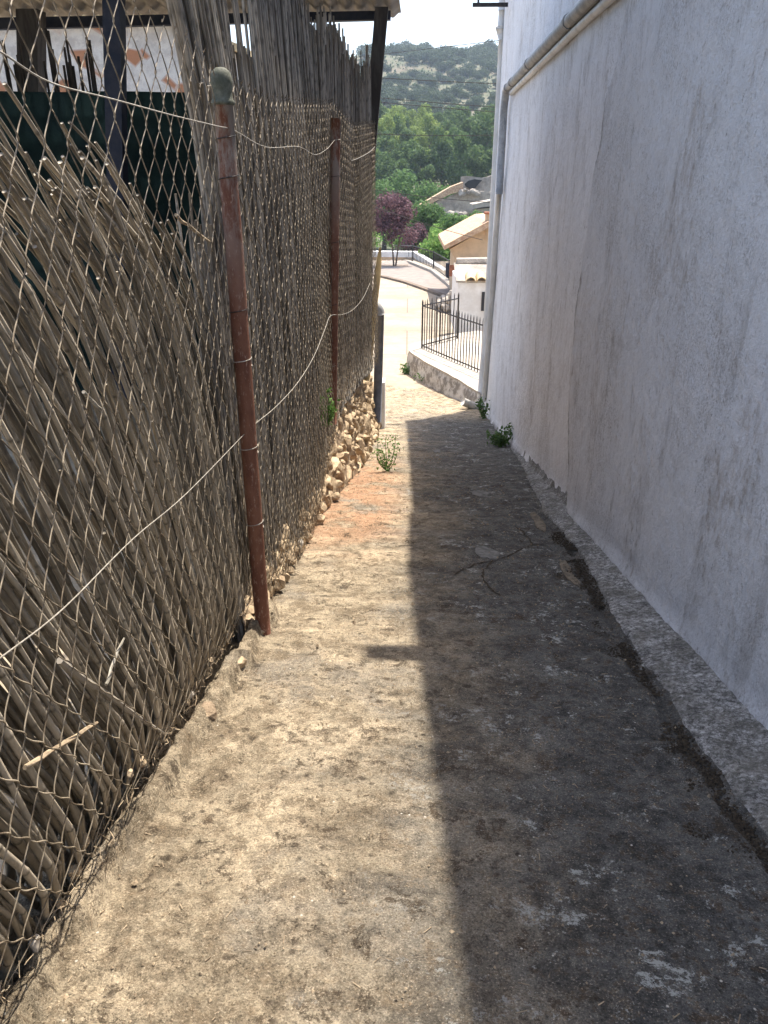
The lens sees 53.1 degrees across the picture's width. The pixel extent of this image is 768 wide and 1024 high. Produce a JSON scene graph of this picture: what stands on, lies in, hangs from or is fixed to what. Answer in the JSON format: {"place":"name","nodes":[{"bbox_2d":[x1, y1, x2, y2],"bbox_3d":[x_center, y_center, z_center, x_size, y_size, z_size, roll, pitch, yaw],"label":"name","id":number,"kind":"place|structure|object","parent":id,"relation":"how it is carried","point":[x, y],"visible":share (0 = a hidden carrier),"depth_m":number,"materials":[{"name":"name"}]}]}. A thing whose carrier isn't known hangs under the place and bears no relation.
{"place":"outdoors","nodes":[
{"label":"outdoors","id":0,"kind":"place"},
{"bbox_2d":[0,361,373,898],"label":"yard ground","id":1,"kind":"structure","parent":0,"point":[75,585],"depth_m":4.47,"materials":[{"name":"soil"}]},
{"bbox_2d":[18,43,28,91],"bbox_3d":[-3.781,-3.203,8.704,0.037,3.633,0.025,1,24,2],"label":"stake","id":2,"kind":"object","parent":1,"relation":"on","point":[22,61],"visible":0.22,"depth_m":8.05,"materials":[{"name":"brown wood"}]},
{"bbox_2d":[44,28,56,91],"bbox_3d":[-3.430,-3.195,8.552,0.037,3.741,0.025,1,24,2],"label":"stake","id":3,"kind":"object","parent":1,"relation":"on","point":[50,59],"visible":0.22,"depth_m":7.91,"materials":[{"name":"brown wood"}]},
{"bbox_2d":[68,55,75,91],"bbox_3d":[-3.128,-2.954,8.341,0.037,3.468,0.025,1,24,2],"label":"stake","id":4,"kind":"object","parent":1,"relation":"on","point":[71,72],"visible":0.22,"depth_m":7.70,"materials":[{"name":"brown wood"}]},
{"bbox_2d":[84,53,91,90],"bbox_3d":[-3.084,-3.131,8.664,0.037,3.534,0.025,1,24,2],"label":"stake","id":5,"kind":"object","parent":1,"relation":"on","point":[88,73],"visible":0.11,"depth_m":8.02,"materials":[{"name":"brown wood"}]},
{"bbox_2d":[85,37,94,90],"bbox_3d":[-2.969,-3.076,8.410,0.037,3.635,0.025,1,24,2],"label":"stake","id":6,"kind":"object","parent":1,"relation":"on","point":[90,68],"visible":0.07,"depth_m":7.79,"materials":[{"name":"brown wood"}]},
{"bbox_2d":[88,40,97,90],"bbox_3d":[-2.914,-3.022,8.332,0.037,3.599,0.025,1,24,2],"label":"stake","id":7,"kind":"object","parent":1,"relation":"on","point":[93,69],"visible":0.18,"depth_m":7.70,"materials":[{"name":"brown wood"}]},
{"bbox_2d":[0,82,251,987],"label":"cane screen","id":8,"kind":"object","parent":1,"relation":"on","point":[19,384],"visible":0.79,"depth_m":2.16,"materials":[{"name":"wicker"}]},
{"bbox_2d":[56,657,164,734],"bbox_3d":[-0.763,0.558,2.231,0.020,0.775,0.686,-1,24,-2],"label":"stick","id":9,"kind":"object","parent":8,"relation":"on","point":[67,667],"visible":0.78,"depth_m":2.00,"materials":[{"name":"grey wood"}]},
{"bbox_2d":[0,0,400,414],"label":"lean to shed","id":10,"kind":"object","parent":1,"relation":"on","point":[380,13],"visible":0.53,"depth_m":8.96,"materials":[{"name":"paint"}]},
{"bbox_2d":[0,91,201,401],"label":"shade net","id":11,"kind":"object","parent":10,"relation":"hanging from","point":[37,104],"visible":0.11,"depth_m":7.60,"materials":[{"name":"fabric"}]},
{"bbox_2d":[230,0,498,55],"label":"sky","id":12,"kind":"structure","parent":0,"point":[436,22],"materials":[{"name":"white"}]},
{"bbox_2d":[0,385,767,1023],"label":"path","id":13,"kind":"structure","parent":0,"point":[498,827],"depth_m":2.47,"materials":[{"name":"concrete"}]},
{"bbox_2d":[28,934,39,952],"bbox_3d":[-0.827,1.018,1.820,0.024,0.037,0.035,1,24,2],"label":"pebble","id":14,"kind":"object","parent":13,"relation":"on","point":[34,946],"visible":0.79,"depth_m":1.81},
{"bbox_2d":[68,864,81,877],"bbox_3d":[-0.828,0.962,2.057,0.031,0.041,0.035,1,24,2],"label":"pebble","id":15,"kind":"object","parent":13,"relation":"on","point":[73,867],"visible":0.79,"depth_m":2.05,"materials":[{"name":"stone"}]},
{"bbox_2d":[0,352,356,1007],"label":"straw litter","id":16,"kind":"object","parent":13,"relation":"on","point":[129,797],"visible":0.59,"depth_m":2.71,"materials":[{"name":"plant"}]},
{"bbox_2d":[319,387,340,426],"bbox_3d":[-0.479,-0.889,6.518,0.224,0.349,0.146,-6,24,-14],"label":"weed","id":17,"kind":"object","parent":16,"relation":"on","point":[331,412],"visible":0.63,"depth_m":6.51,"materials":[{"name":"green plant"}]},
{"bbox_2d":[0,0,378,995],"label":"chain link fence","id":18,"kind":"object","parent":13,"relation":"on","point":[222,84],"visible":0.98,"depth_m":3.18,"materials":[{"name":"metal"}]},
{"bbox_2d":[22,721,98,769],"bbox_3d":[-0.752,0.542,1.810,0.015,0.170,0.352,1,24,2],"label":"stick","id":19,"kind":"object","parent":18,"relation":"attached to","point":[33,762],"visible":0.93,"depth_m":1.76,"materials":[{"name":"wood"}]},
{"bbox_2d":[82,390,101,409],"bbox_3d":[-0.741,-0.283,1.964,0.014,0.082,0.112,1,24,2],"label":"stick","id":20,"kind":"object","parent":18,"relation":"attached to","point":[92,401],"visible":0.91,"depth_m":1.94,"materials":[{"name":"wood"}]},
{"bbox_2d":[104,638,124,685],"bbox_3d":[-0.745,0.412,2.128,0.012,0.040,0.173,0,24,-1],"label":"stick","id":21,"kind":"object","parent":18,"relation":"attached to","point":[111,667],"visible":0.91,"depth_m":2.11,"materials":[{"name":"wood"}]},
{"bbox_2d":[174,213,210,242],"bbox_3d":[-0.698,-1.038,2.820,0.015,0.124,0.409,1,24,2],"label":"stick","id":22,"kind":"object","parent":18,"relation":"attached to","point":[191,227],"visible":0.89,"depth_m":2.77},
{"bbox_2d":[166,0,337,642],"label":"cane screen","id":23,"kind":"object","parent":18,"relation":"attached to","point":[280,59],"visible":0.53,"depth_m":4.31,"materials":[{"name":"wicker"}]},
{"bbox_2d":[314,3,372,428],"bbox_3d":[-0.333,-2.986,8.211,0.114,3.785,4.050,2,24,5],"label":"cane screen","id":24,"kind":"object","parent":18,"relation":"attached to","point":[346,86],"visible":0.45,"depth_m":7.73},
{"bbox_2d":[364,247,381,380],"bbox_3d":[-0.144,-2.608,10.205,0.094,1.685,0.480,10,26,22],"label":"bamboo pole","id":25,"kind":"object","parent":24,"relation":"attached to","point":[378,269],"visible":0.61,"depth_m":10.11,"materials":[{"name":"wood"}]},
{"bbox_2d":[201,701,216,720],"bbox_3d":[-0.721,0.815,3.100,0.102,0.077,0.090,-18,29,-35],"label":"stone","id":26,"kind":"object","parent":13,"relation":"on","point":[209,707],"visible":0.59,"depth_m":3.09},
{"bbox_2d":[149,375,381,630],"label":"stone wall","id":27,"kind":"structure","parent":13,"relation":"on","point":[356,434],"depth_m":7.88,"materials":[{"name":"stone"}]},
{"bbox_2d":[373,302,384,422],"bbox_3d":[-0.226,-2.285,11.778,0.476,1.860,0.156,1,24,2],"label":"drain pipe","id":28,"kind":"object","parent":27,"relation":"attached to","point":[378,376],"visible":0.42,"depth_m":11.76,"materials":[{"name":"grey plastic"}]},
{"bbox_2d":[381,378,385,428],"bbox_3d":[-0.025,-1.743,12.988,0.095,0.978,0.346,1,24,2],"label":"concrete stub","id":29,"kind":"object","parent":13,"relation":"on","point":[383,419],"visible":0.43,"depth_m":12.82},
{"bbox_2d":[370,434,403,471],"bbox_3d":[0.032,-0.662,8.733,0.317,0.478,0.300,17,29,34],"label":"weed","id":30,"kind":"object","parent":13,"relation":"on","point":[386,467],"visible":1,"depth_m":8.74,"materials":[{"name":"green plant"}]},
{"bbox_2d":[18,452,767,1023],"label":"path grit","id":31,"kind":"object","parent":13,"relation":"on","point":[66,996],"visible":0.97,"depth_m":2.85,"materials":[{"name":"gravel"}]},
{"bbox_2d":[472,490,489,496],"bbox_3d":[0.962,-0.176,7.624,0.194,0.078,0.330,1,24,2],"label":"flat stone","id":32,"kind":"object","parent":13,"relation":"on","point":[479,493],"visible":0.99,"depth_m":7.62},
{"bbox_2d":[475,397,489,418],"bbox_3d":[1.870,-1.978,14.572,0.319,0.441,0.253,7,24,16],"label":"weed","id":33,"kind":"object","parent":13,"relation":"on","point":[483,411],"visible":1,"depth_m":14.57,"materials":[{"name":"green plant"}]},
{"bbox_2d":[475,546,499,559],"bbox_3d":[0.749,0.299,5.566,0.196,0.075,0.335,1,24,2],"label":"flat stone","id":34,"kind":"object","parent":13,"relation":"on","point":[483,552],"visible":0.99,"depth_m":5.54,"materials":[{"name":"stone"}]},
{"bbox_2d":[486,422,513,447],"bbox_3d":[1.690,-1.089,10.958,0.475,0.356,0.378,-7,24,-15],"label":"weed","id":35,"kind":"object","parent":13,"relation":"on","point":[500,438],"visible":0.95,"depth_m":10.94,"materials":[{"name":"green plant"}]},
{"bbox_2d":[453,526,577,595],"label":"path cracks","id":36,"kind":"object","parent":13,"relation":"on","point":[482,572],"visible":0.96,"depth_m":5.32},
{"bbox_2d":[530,511,545,531],"bbox_3d":[1.307,0.085,6.536,0.103,0.145,0.745,1,24,2],"label":"mortar patch","id":37,"kind":"object","parent":13,"relation":"on","point":[539,523],"visible":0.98,"depth_m":6.46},
{"bbox_2d":[559,559,580,587],"bbox_3d":[1.227,0.408,5.106,0.079,0.141,0.670,1,24,2],"label":"mortar patch","id":38,"kind":"object","parent":13,"relation":"on","point":[573,579],"visible":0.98,"depth_m":5.10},
{"bbox_2d":[461,0,767,729],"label":"white house","id":39,"kind":"structure","parent":13,"relation":"on","point":[623,380],"depth_m":4.54,"materials":[{"name":"paint"}]},
{"bbox_2d":[508,445,767,835],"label":"gutter apron","id":40,"kind":"object","parent":13,"relation":"on","point":[725,728],"visible":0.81,"depth_m":3.47,"materials":[{"name":"concrete"}]},
{"bbox_2d":[548,531,767,873],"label":"crack moss","id":41,"kind":"object","parent":13,"relation":"on","point":[738,824],"visible":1,"depth_m":2.93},
{"bbox_2d":[373,260,449,293],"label":"pavement","id":42,"kind":"structure","parent":0,"point":[417,275],"depth_m":44.71,"materials":[{"name":"concrete"}]},
{"bbox_2d":[381,265,407,266],"bbox_3d":[0.707,-16.311,50.935,1.800,0.010,1.400,1,24,2],"label":"tree pit","id":43,"kind":"object","parent":42,"relation":"on","point":[394,266],"visible":0.79,"depth_m":50.44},
{"bbox_2d":[372,188,419,265],"bbox_3d":[0.630,-18.436,50.090,3.481,4.910,2.910,1,24,2],"label":"plum tree","id":44,"kind":"object","parent":43,"relation":"on","point":[389,222],"visible":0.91,"depth_m":49.25,"materials":[{"name":"purple plant"}]},
{"bbox_2d":[373,251,443,269],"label":"parapet wall","id":45,"kind":"structure","parent":42,"relation":"on","point":[402,255],"depth_m":59.38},
{"bbox_2d":[403,260,448,287],"bbox_3d":[1.520,-22.267,69.032,5.432,4.607,78.667,-3,24,-6],"label":"pavement edge","id":46,"kind":"object","parent":42,"relation":"on","point":[440,277],"visible":0.21,"depth_m":46.06,"materials":[{"name":"concrete"}]},
{"bbox_2d":[374,245,449,279],"bbox_3d":[1.351,-24.250,72.812,5.140,5.773,74.526,-3,24,-7],"label":"plaza railing","id":47,"kind":"object","parent":46,"relation":"on","point":[436,263],"visible":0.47,"depth_m":47.11,"materials":[{"name":"black metal"}]},
{"bbox_2d":[370,261,454,390],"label":"road","id":48,"kind":"structure","parent":0,"point":[400,303],"depth_m":28.00,"materials":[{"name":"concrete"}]},
{"bbox_2d":[0,14,250,91],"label":"stone house","id":49,"kind":"structure","parent":48,"relation":"on","point":[76,39],"depth_m":13.57,"materials":[{"name":"paint"}]},
{"bbox_2d":[381,275,445,295],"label":"kerb","id":50,"kind":"structure","parent":48,"relation":"on","point":[432,291],"depth_m":39.50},
{"bbox_2d":[435,290,451,312],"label":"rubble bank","id":51,"kind":"structure","parent":48,"relation":"on","point":[449,294],"depth_m":30.81,"materials":[{"name":"stone"}]},
{"bbox_2d":[406,330,481,403],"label":"terrace wall","id":52,"kind":"structure","parent":48,"relation":"on","point":[449,378],"depth_m":18.64,"materials":[{"name":"concrete"}]},
{"bbox_2d":[421,293,482,371],"bbox_3d":[1.622,-4.496,19.167,1.170,1.300,4.495,-1,24,-3],"label":"iron railing","id":53,"kind":"object","parent":52,"relation":"on","point":[458,317],"visible":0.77,"depth_m":19.01,"materials":[{"name":"metal"}]},
{"bbox_2d":[438,212,488,289],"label":"ochre house","id":54,"kind":"structure","parent":48,"relation":"on","point":[475,226],"depth_m":32.24,"materials":[{"name":"paint"}]},
{"bbox_2d":[451,257,486,332],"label":"tiled house","id":55,"kind":"structure","parent":48,"relation":"on","point":[468,279],"depth_m":22.95,"materials":[{"name":"paint"}]},
{"bbox_2d":[350,53,496,250],"bbox_3d":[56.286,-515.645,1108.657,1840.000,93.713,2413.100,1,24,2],"label":"hill","id":56,"kind":"structure","parent":0,"point":[388,58],"depth_m":359.75,"materials":[{"name":"stone"}]},
{"bbox_2d":[376,118,386,147],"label":"pine tree","id":57,"kind":"object","parent":56,"relation":"on","point":[381,126],"visible":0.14,"depth_m":153.85,"materials":[{"name":"green plant"}]},
{"bbox_2d":[373,151,398,191],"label":"pine tree","id":58,"kind":"object","parent":56,"relation":"on","point":[389,167],"visible":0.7,"depth_m":131.31,"materials":[{"name":"green plant"}]},
{"bbox_2d":[376,130,397,162],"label":"pine tree","id":59,"kind":"object","parent":56,"relation":"on","point":[384,144],"visible":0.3,"depth_m":147.58,"materials":[{"name":"green plant"}]},
{"bbox_2d":[379,114,401,151],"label":"pine tree","id":60,"kind":"object","parent":56,"relation":"on","point":[389,123],"visible":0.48,"depth_m":156.68,"materials":[{"name":"green plant"}]},
{"bbox_2d":[381,105,402,119],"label":"pine tree","id":61,"kind":"object","parent":56,"relation":"on","point":[395,108],"visible":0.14,"depth_m":184.07,"materials":[{"name":"green plant"}]},
{"bbox_2d":[372,168,417,249],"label":"broadleaf tree","id":62,"kind":"object","parent":56,"relation":"on","point":[399,185],"visible":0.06,"depth_m":102.48,"materials":[{"name":"green plant"}]},
{"bbox_2d":[389,114,405,152],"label":"pine tree","id":63,"kind":"object","parent":56,"relation":"on","point":[398,122],"visible":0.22,"depth_m":159.48,"materials":[{"name":"green plant"}]},
{"bbox_2d":[391,143,403,161],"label":"pine tree","id":64,"kind":"object","parent":56,"relation":"on","point":[395,151],"visible":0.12,"depth_m":141.38,"materials":[{"name":"green plant"}]},
{"bbox_2d":[388,42,407,55],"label":"holm oak","id":65,"kind":"object","parent":56,"relation":"on","point":[402,49],"visible":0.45,"depth_m":396.18,"materials":[{"name":"green plant"}]},
{"bbox_2d":[392,158,409,195],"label":"pine tree","id":66,"kind":"object","parent":56,"relation":"on","point":[403,164],"visible":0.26,"depth_m":134.12,"materials":[{"name":"green plant"}]},
{"bbox_2d":[373,220,429,250],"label":"broadleaf tree","id":67,"kind":"object","parent":56,"relation":"on","point":[396,241],"visible":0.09,"depth_m":74.73,"materials":[{"name":"green plant"}]},
{"bbox_2d":[394,76,412,85],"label":"holm oak","id":68,"kind":"object","parent":56,"relation":"on","point":[403,82],"visible":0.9,"depth_m":341.20,"materials":[{"name":"green plant"}]},
{"bbox_2d":[397,142,418,185],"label":"pine tree","id":69,"kind":"object","parent":56,"relation":"on","point":[405,154],"visible":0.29,"depth_m":138.19,"materials":[{"name":"green plant"}]},
{"bbox_2d":[400,128,415,141],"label":"pine tree","id":70,"kind":"object","parent":56,"relation":"on","point":[407,136],"visible":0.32,"depth_m":156.23,"materials":[{"name":"green plant"}]},
{"bbox_2d":[372,178,447,242],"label":"broadleaf tree","id":71,"kind":"object","parent":56,"relation":"on","point":[420,190],"visible":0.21,"depth_m":98.32,"materials":[{"name":"green plant"}]},
{"bbox_2d":[405,109,417,124],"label":"pine tree","id":72,"kind":"object","parent":56,"relation":"on","point":[411,113],"visible":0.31,"depth_m":188.60,"materials":[{"name":"green plant"}]},
{"bbox_2d":[399,222,427,250],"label":"plum tree","id":73,"kind":"object","parent":56,"relation":"on","point":[421,231],"visible":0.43,"depth_m":66.10,"materials":[{"name":"purple plant"}]},
{"bbox_2d":[405,50,421,63],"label":"holm oak","id":74,"kind":"object","parent":56,"relation":"on","point":[413,56],"visible":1,"depth_m":371.04,"materials":[{"name":"green plant"}]},
{"bbox_2d":[408,138,422,187],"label":"pine tree","id":75,"kind":"object","parent":56,"relation":"on","point":[414,145],"visible":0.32,"depth_m":140.51,"materials":[{"name":"green plant"}]},
{"bbox_2d":[407,147,434,187],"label":"pine tree","id":76,"kind":"object","parent":56,"relation":"on","point":[422,157],"visible":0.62,"depth_m":136.73,"materials":[{"name":"green plant"}]},
{"bbox_2d":[414,130,429,154],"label":"pine tree","id":77,"kind":"object","parent":56,"relation":"on","point":[423,139],"visible":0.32,"depth_m":153.57,"materials":[{"name":"green plant"}]},
{"bbox_2d":[349,50,496,110],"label":"scrub","id":78,"kind":"object","parent":56,"relation":"on","point":[462,63],"visible":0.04,"depth_m":347.21,"materials":[{"name":"green plant"}]},
{"bbox_2d":[393,185,453,207],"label":"broadleaf tree","id":79,"kind":"object","parent":56,"relation":"on","point":[410,197],"visible":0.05,"depth_m":100.69,"materials":[{"name":"green plant"}]},
{"bbox_2d":[407,199,446,246],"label":"broadleaf tree","id":80,"kind":"object","parent":56,"relation":"on","point":[431,214],"visible":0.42,"depth_m":67.50,"materials":[{"name":"green plant"}]},
{"bbox_2d":[421,50,432,62],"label":"holm oak","id":81,"kind":"object","parent":56,"relation":"on","point":[425,58],"visible":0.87,"depth_m":373.23,"materials":[{"name":"green plant"}]},
{"bbox_2d":[419,164,436,186],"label":"pine tree","id":82,"kind":"object","parent":56,"relation":"on","point":[428,172],"visible":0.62,"depth_m":132.08,"materials":[{"name":"green plant"}]},
{"bbox_2d":[415,112,442,150],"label":"pine tree","id":83,"kind":"object","parent":56,"relation":"on","point":[431,124],"visible":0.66,"depth_m":159.02,"materials":[{"name":"green plant"}]},
{"bbox_2d":[394,210,471,250],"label":"ruined wall","id":84,"kind":"structure","parent":56,"relation":"on","point":[449,211],"depth_m":76.05,"materials":[{"name":"stone"}]},
{"bbox_2d":[418,228,449,260],"bbox_3d":[4.379,-19.038,57.286,3.783,4.254,3.301,1,24,2],"label":"bush","id":85,"kind":"object","parent":56,"relation":"on","point":[434,244],"visible":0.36,"depth_m":56.76,"materials":[{"name":"green plant"}]},
{"bbox_2d":[427,91,444,101],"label":"holm oak","id":86,"kind":"object","parent":56,"relation":"on","point":[434,96],"visible":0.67,"depth_m":284.07,"materials":[{"name":"green plant"}]},
{"bbox_2d":[429,54,444,63],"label":"holm oak","id":87,"kind":"object","parent":56,"relation":"on","point":[435,57],"visible":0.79,"depth_m":369.25,"materials":[{"name":"green plant"}]},
{"bbox_2d":[430,125,454,187],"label":"pine tree","id":88,"kind":"object","parent":56,"relation":"on","point":[442,149],"visible":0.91,"depth_m":136.24,"materials":[{"name":"green plant"}]},
{"bbox_2d":[434,61,451,71],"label":"holm oak","id":89,"kind":"object","parent":56,"relation":"on","point":[442,66],"visible":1,"depth_m":359.19,"materials":[{"name":"green plant"}]},
{"bbox_2d":[443,119,461,130],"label":"pine tree","id":90,"kind":"object","parent":56,"relation":"on","point":[448,123],"visible":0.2,"depth_m":163.82,"materials":[{"name":"green plant"}]},
{"bbox_2d":[445,126,463,170],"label":"pine tree","id":91,"kind":"object","parent":56,"relation":"on","point":[452,132],"visible":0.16,"depth_m":143.11,"materials":[{"name":"green plant"}]},
{"bbox_2d":[421,175,490,212],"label":"ruined house","id":92,"kind":"structure","parent":56,"relation":"on","point":[470,189],"depth_m":85.21,"materials":[{"name":"stone"}]},
{"bbox_2d":[448,85,463,95],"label":"holm oak","id":93,"kind":"object","parent":56,"relation":"on","point":[456,90],"visible":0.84,"depth_m":307.18,"materials":[{"name":"green plant"}]},
{"bbox_2d":[444,131,472,185],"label":"pine tree","id":94,"kind":"object","parent":56,"relation":"on","point":[455,170],"visible":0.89,"depth_m":130.06,"materials":[{"name":"green plant"}]},
{"bbox_2d":[448,105,470,120],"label":"pine tree","id":95,"kind":"object","parent":56,"relation":"on","point":[466,112],"visible":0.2,"depth_m":177.97,"materials":[{"name":"green plant"}]},
{"bbox_2d":[437,210,482,230],"bbox_3d":[6.757,-20.708,58.582,5.450,4.287,3.135,1,24,2],"label":"bush","id":96,"kind":"object","parent":56,"relation":"on","point":[447,222],"visible":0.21,"depth_m":57.61,"materials":[{"name":"green plant"}]},
{"bbox_2d":[451,47,469,59],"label":"holm oak","id":97,"kind":"object","parent":56,"relation":"on","point":[462,52],"visible":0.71,"depth_m":385.44,"materials":[{"name":"green plant"}]},
{"bbox_2d":[460,116,475,138],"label":"pine tree","id":98,"kind":"object","parent":56,"relation":"on","point":[467,123],"visible":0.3,"depth_m":154.03,"materials":[{"name":"green plant"}]},
{"bbox_2d":[457,144,487,182],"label":"pine tree","id":99,"kind":"object","parent":56,"relation":"on","point":[474,165],"visible":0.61,"depth_m":133.66,"materials":[{"name":"green plant"}]},
{"bbox_2d":[465,97,481,108],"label":"holm oak","id":100,"kind":"object","parent":56,"relation":"on","point":[477,102],"visible":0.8,"depth_m":272.76,"materials":[{"name":"green plant"}]},
{"bbox_2d":[469,83,484,94],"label":"holm oak","id":101,"kind":"object","parent":56,"relation":"on","point":[478,88],"visible":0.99,"depth_m":307.74,"materials":[{"name":"green plant"}]},
{"bbox_2d":[469,199,489,213],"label":"shed ruin","id":102,"kind":"object","parent":56,"relation":"on","point":[480,207],"visible":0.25,"depth_m":68.68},
{"bbox_2d":[467,110,493,155],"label":"pine tree","id":103,"kind":"object","parent":56,"relation":"on","point":[482,128],"visible":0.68,"depth_m":147.23,"materials":[{"name":"green plant"}]},
{"bbox_2d":[479,149,492,176],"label":"pine tree","id":104,"kind":"object","parent":56,"relation":"on","point":[487,159],"visible":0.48,"depth_m":132.38,"materials":[{"name":"green plant"}]},
{"bbox_2d":[480,105,494,148],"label":"pine tree","id":105,"kind":"object","parent":56,"relation":"on","point":[492,108],"visible":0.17,"depth_m":166.77,"materials":[{"name":"green plant"}]},
{"bbox_2d":[483,59,496,71],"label":"holm oak","id":106,"kind":"object","parent":56,"relation":"on","point":[489,64],"visible":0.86,"depth_m":353.20,"materials":[{"name":"green plant"}]},
{"bbox_2d":[482,39,497,50],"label":"holm oak","id":107,"kind":"object","parent":56,"relation":"on","point":[493,45],"visible":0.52,"depth_m":449.47,"materials":[{"name":"green plant"}]},
{"bbox_2d":[377,133,488,135],"bbox_3d":[0.963,-12.851,26.017,6.780,0.287,0.020,8,25,17],"label":"overhead cable","id":108,"kind":"object","parent":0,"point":[439,135],"visible":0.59,"depth_m":25.76,"materials":[{"name":"black metal"}]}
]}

